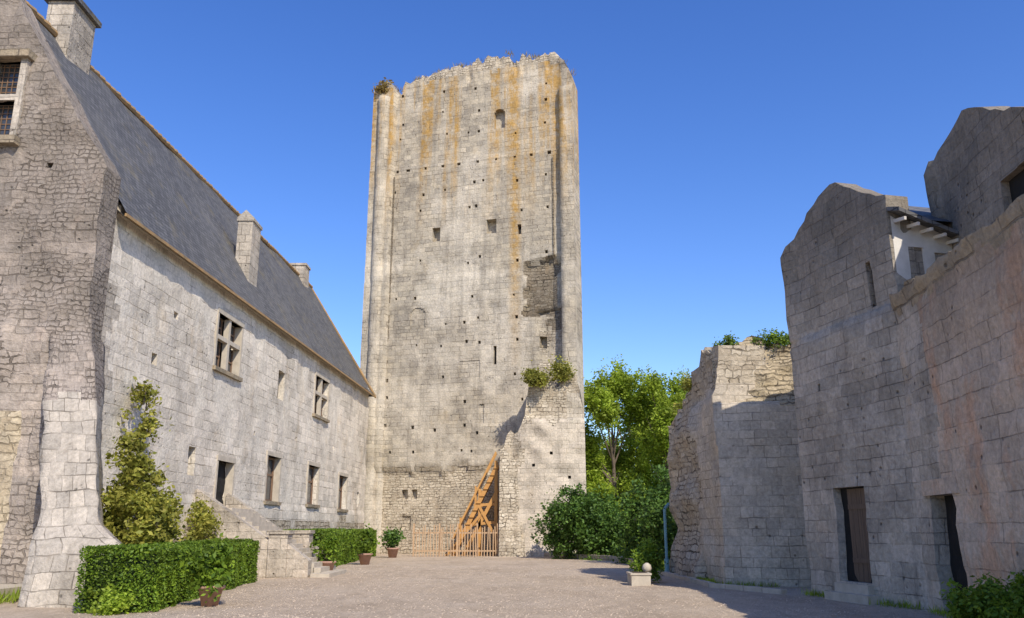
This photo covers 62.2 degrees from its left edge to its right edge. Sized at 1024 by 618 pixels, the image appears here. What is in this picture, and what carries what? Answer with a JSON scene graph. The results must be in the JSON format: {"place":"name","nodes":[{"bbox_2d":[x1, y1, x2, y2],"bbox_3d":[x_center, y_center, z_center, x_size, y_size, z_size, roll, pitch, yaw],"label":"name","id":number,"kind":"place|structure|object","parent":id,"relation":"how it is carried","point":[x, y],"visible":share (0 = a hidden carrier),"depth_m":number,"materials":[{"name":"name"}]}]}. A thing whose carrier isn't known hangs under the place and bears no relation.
{"place":"outdoors","nodes":[
{"label":"outdoors","id":0,"kind":"place"},
{"bbox_2d":[0,554,951,617],"bbox_3d":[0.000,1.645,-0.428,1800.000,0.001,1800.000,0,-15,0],"label":"ground","id":1,"kind":"structure","parent":0,"point":[423,564],"depth_m":21.99,"materials":[{"name":"beige gravel"}]},
{"bbox_2d":[0,585,20,603],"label":"wall foot grass","id":2,"kind":"structure","parent":1,"relation":"on","point":[13,597],"depth_m":20.48,"materials":[{"name":"green plant"}]},
{"bbox_2d":[82,577,139,615],"bbox_3d":[-8.412,6.042,17.875,1.390,0.757,1.022,-14,-20,42],"label":"yellow shrub","id":3,"kind":"object","parent":1,"relation":"on","point":[114,606],"visible":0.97,"depth_m":17.57,"materials":[{"name":"green plant"}]},
{"bbox_2d":[73,538,259,613],"bbox_3d":[-8.903,7.137,23.515,1.827,1.470,11.482,1,-15,-5],"label":"box hedge","id":4,"kind":"object","parent":1,"relation":"on","point":[151,574],"visible":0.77,"depth_m":18.31,"materials":[{"name":"green plant"}]},
{"bbox_2d":[0,0,375,607],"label":"stone lodge","id":5,"kind":"structure","parent":1,"relation":"on","point":[134,242],"depth_m":28.67,"materials":[{"name":"stone"}]},
{"bbox_2d":[0,48,37,145],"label":"gable window","id":6,"kind":"structure","parent":5,"relation":"in","point":[10,116],"depth_m":26.05,"materials":[{"name":"stone"}]},
{"bbox_2d":[100,376,195,544],"bbox_3d":[-10.691,4.761,24.263,2.814,6.460,6.101,11,-18,-37],"label":"climbing wisteria","id":7,"kind":"object","parent":5,"relation":"attached to","point":[155,515],"visible":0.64,"depth_m":23.25,"materials":[{"name":"green plant"}]},
{"bbox_2d":[183,495,225,540],"bbox_3d":[-11.130,7.825,30.550,1.555,2.280,2.378,6,-16,-21],"label":"wall creeper","id":8,"kind":"object","parent":5,"relation":"attached to","point":[203,521],"depth_m":30.32,"materials":[{"name":"green plant"}]},
{"bbox_2d":[117,205,369,511],"bbox_3d":[-11.312,5.675,43.002,1.967,8.950,36.507,0,-15,0],"label":"window and door trim","id":9,"kind":"structure","parent":5,"relation":"in","point":[232,337],"depth_m":36.73,"materials":[{"name":"stone"}]},
{"bbox_2d":[177,532,238,606],"bbox_3d":[-7.042,6.011,19.645,1.367,1.648,1.319,0,-15,0],"label":"potted plant","id":10,"kind":"object","parent":1,"relation":"on","point":[209,567],"visible":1,"depth_m":19.42,"materials":[{"name":"green plant"}]},
{"bbox_2d":[193,489,346,577],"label":"stone steps","id":11,"kind":"structure","parent":1,"relation":"on","point":[286,553],"depth_m":31.56,"materials":[{"name":"grey stone"}]},
{"bbox_2d":[309,527,348,569],"bbox_3d":[-7.280,9.563,33.631,1.528,1.809,1.201,0,-15,0],"label":"potted plant","id":12,"kind":"object","parent":1,"relation":"on","point":[328,545],"visible":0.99,"depth_m":33.54,"materials":[{"name":"green plant"}]},
{"bbox_2d":[284,528,376,566],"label":"box hedge","id":13,"kind":"object","parent":1,"relation":"on","point":[350,535],"visible":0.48,"depth_m":43.09,"materials":[{"name":"green plant"}]},
{"bbox_2d":[351,521,379,564],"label":"potted plant","id":14,"kind":"object","parent":1,"relation":"on","point":[366,544],"visible":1,"depth_m":42.63,"materials":[{"name":"green plant"}]},
{"bbox_2d":[378,526,405,557],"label":"potted plant","id":15,"kind":"object","parent":1,"relation":"on","point":[392,538],"visible":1,"depth_m":53.26,"materials":[{"name":"green plant"}]},
{"bbox_2d":[412,523,497,555],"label":"picket fence","id":16,"kind":"object","parent":1,"relation":"on","point":[476,550],"visible":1,"depth_m":55.98,"materials":[{"name":"brown wood"}]},
{"bbox_2d":[360,52,583,554],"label":"donjon keep","id":17,"kind":"structure","parent":1,"relation":"on","point":[472,300],"depth_m":64.91,"materials":[{"name":"grey stone"}]},
{"bbox_2d":[372,77,395,94],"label":"shrub","id":18,"kind":"object","parent":17,"relation":"on","point":[381,87],"visible":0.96,"depth_m":71.13,"materials":[{"name":"green plant"}]},
{"bbox_2d":[390,51,576,91],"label":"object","id":19,"kind":"structure","parent":17,"relation":"on","point":[526,55],"depth_m":70.23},
{"bbox_2d":[446,452,498,555],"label":"timber shoring","id":20,"kind":"object","parent":1,"relation":"on","point":[481,517],"visible":0.81,"depth_m":57.61,"materials":[{"name":"brown wood"}]},
{"bbox_2d":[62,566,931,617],"bbox_3d":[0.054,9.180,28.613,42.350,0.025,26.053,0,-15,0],"label":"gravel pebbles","id":21,"kind":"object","parent":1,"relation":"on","point":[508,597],"visible":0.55,"depth_m":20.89,"materials":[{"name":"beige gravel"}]},
{"bbox_2d":[498,372,585,556],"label":"ruined forebuilding","id":22,"kind":"structure","parent":1,"relation":"on","point":[542,451],"depth_m":57.09,"materials":[{"name":"grey stone"}]},
{"bbox_2d":[520,360,552,387],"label":"ledge shrub","id":23,"kind":"object","parent":22,"relation":"on","point":[534,377],"visible":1,"depth_m":58.33,"materials":[{"name":"green plant"}]},
{"bbox_2d":[543,354,577,382],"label":"ledge shrub","id":24,"kind":"object","parent":22,"relation":"on","point":[562,373],"visible":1,"depth_m":59.14,"materials":[{"name":"green plant"}]},
{"bbox_2d":[544,552,639,564],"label":"flower bed edging","id":25,"kind":"object","parent":1,"relation":"on","point":[602,557],"visible":0.22,"depth_m":48.80,"materials":[{"name":"stone"}]},
{"bbox_2d":[626,536,667,585],"bbox_3d":[4.281,8.218,27.933,1.274,1.646,2.708,-7,-16,24],"label":"stone trough planter","id":26,"kind":"object","parent":1,"relation":"on","point":[643,573],"visible":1,"depth_m":28.15,"materials":[{"name":"stone"}]},
{"bbox_2d":[657,571,786,594],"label":"stone kerb","id":27,"kind":"structure","parent":1,"relation":"on","point":[728,586],"depth_m":25.18,"materials":[{"name":"grey stone"}]},
{"bbox_2d":[667,336,810,587],"bbox_3d":[8.567,5.590,30.344,5.077,8.246,8.194,0,-15,0],"label":"ruined tower stub","id":28,"kind":"object","parent":1,"relation":"on","point":[736,507],"visible":0.76,"depth_m":27.49,"materials":[{"name":"grey stone"}]},
{"bbox_2d":[663,503,669,571],"bbox_3d":[6.127,9.027,33.427,0.360,2.744,0.197,4,-15,-16],"label":"drain pipe","id":29,"kind":"object","parent":28,"relation":"attached to","point":[666,559],"visible":0.79,"depth_m":33.35,"materials":[{"name":"grey metal"}]},
{"bbox_2d":[670,369,691,417],"bbox_3d":[6.782,3.205,32.694,1.202,1.674,3.040,0,-15,0],"label":"wall top ivy","id":30,"kind":"object","parent":28,"relation":"on","point":[687,384],"depth_m":32.11,"materials":[{"name":"green plant"}]},
{"bbox_2d":[712,327,790,349],"bbox_3d":[8.742,1.126,28.490,4.009,1.043,1.310,-4,-15,16],"label":"wall top ivy","id":31,"kind":"object","parent":28,"relation":"on","point":[782,340],"depth_m":28.45,"materials":[{"name":"green plant"}]},
{"bbox_2d":[672,572,953,617],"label":"weeds","id":32,"kind":"object","parent":1,"relation":"on","point":[899,604],"visible":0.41,"depth_m":19.53,"materials":[{"name":"green plant"}]},
{"bbox_2d":[824,488,881,604],"bbox_3d":[8.382,5.853,21.027,0.560,2.750,1.800,3,-15,-12],"label":"plank door and step","id":33,"kind":"structure","parent":1,"relation":"on","point":[855,593],"depth_m":20.98,"materials":[{"name":"brown wood"}]},
{"bbox_2d":[780,182,928,610],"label":"gable facade","id":34,"kind":"structure","parent":1,"relation":"on","point":[843,279],"depth_m":21.57,"materials":[{"name":"grey stone"}]},
{"bbox_2d":[914,248,944,275],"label":"house walls","id":35,"kind":"structure","parent":1,"relation":"on","point":[919,261],"depth_m":20.49,"materials":[{"name":"grey stone"}]},
{"bbox_2d":[890,216,951,279],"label":"plastered side wall","id":36,"kind":"structure","parent":35,"relation":"on","point":[928,245],"depth_m":20.51,"materials":[{"name":"white paint"}]},
{"bbox_2d":[886,206,958,244],"bbox_3d":[9.928,-2.082,20.768,1.780,1.122,1.050,3,-15,-12],"label":"lean to roof","id":37,"kind":"object","parent":36,"relation":"on","point":[929,224],"visible":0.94,"depth_m":20.34,"materials":[{"name":"wood"}]},
{"bbox_2d":[909,206,951,221],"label":"house roof","id":38,"kind":"structure","parent":35,"relation":"on","point":[924,212],"depth_m":22.12,"materials":[{"name":"stone"}]},
{"bbox_2d":[889,194,1023,614],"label":"courtyard wall","id":39,"kind":"structure","parent":1,"relation":"on","point":[958,309],"depth_m":16.13,"materials":[{"name":"grey stone"}]},
{"bbox_2d":[921,476,959,495],"bbox_3d":[8.872,3.676,17.560,0.120,0.320,1.800,-1,-15,5],"label":"door lintel","id":40,"kind":"structure","parent":39,"relation":"attached to","point":[935,487],"depth_m":17.49,"materials":[{"name":"grey stone"}]},
{"bbox_2d":[924,106,1023,249],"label":"tall gabled wall","id":41,"kind":"structure","parent":1,"relation":"on","point":[974,176],"depth_m":19.29,"materials":[{"name":"grey stone"}]},
{"bbox_2d":[939,570,1023,617],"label":"corner bush","id":42,"kind":"object","parent":1,"relation":"on","point":[991,599],"visible":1,"depth_m":13.69,"materials":[{"name":"green plant"}]},
{"label":"grass bed","id":43,"kind":"object","parent":1,"relation":"on","visible":0},
{"bbox_2d":[528,483,637,560],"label":"laurel shrub","id":44,"kind":"object","parent":43,"relation":"on","point":[578,523],"visible":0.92,"depth_m":50.50,"materials":[{"name":"green plant"}]},
{"bbox_2d":[561,552,664,569],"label":"grass","id":45,"kind":"structure","parent":43,"relation":"on","point":[610,558],"depth_m":49.21,"materials":[{"name":"green plant"}]},
{"bbox_2d":[601,537,631,554],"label":"flowering shrub","id":46,"kind":"object","parent":43,"relation":"on","point":[621,548],"visible":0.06,"depth_m":48.18,"materials":[{"name":"green plant"}]},
{"bbox_2d":[584,354,658,517],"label":"lime tree","id":47,"kind":"object","parent":43,"relation":"on","point":[599,399],"visible":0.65,"depth_m":69.73,"materials":[{"name":"green plant"}]},
{"bbox_2d":[585,398,657,524],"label":"lime tree","id":48,"kind":"object","parent":43,"relation":"on","point":[621,436],"visible":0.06,"depth_m":79.88,"materials":[{"name":"green plant"}]},
{"bbox_2d":[612,460,677,563],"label":"laurel shrub","id":49,"kind":"object","parent":43,"relation":"on","point":[646,513],"visible":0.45,"depth_m":43.53,"materials":[{"name":"green plant"}]},
{"bbox_2d":[621,364,690,497],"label":"lime tree","id":50,"kind":"object","parent":43,"relation":"on","point":[653,388],"visible":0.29,"depth_m":67.71,"materials":[{"name":"green plant"}]},
{"bbox_2d":[26,0,1023,450],"label":"sky","id":51,"kind":"structure","parent":0,"point":[709,131],"materials":[{"name":"blue"}]}
]}

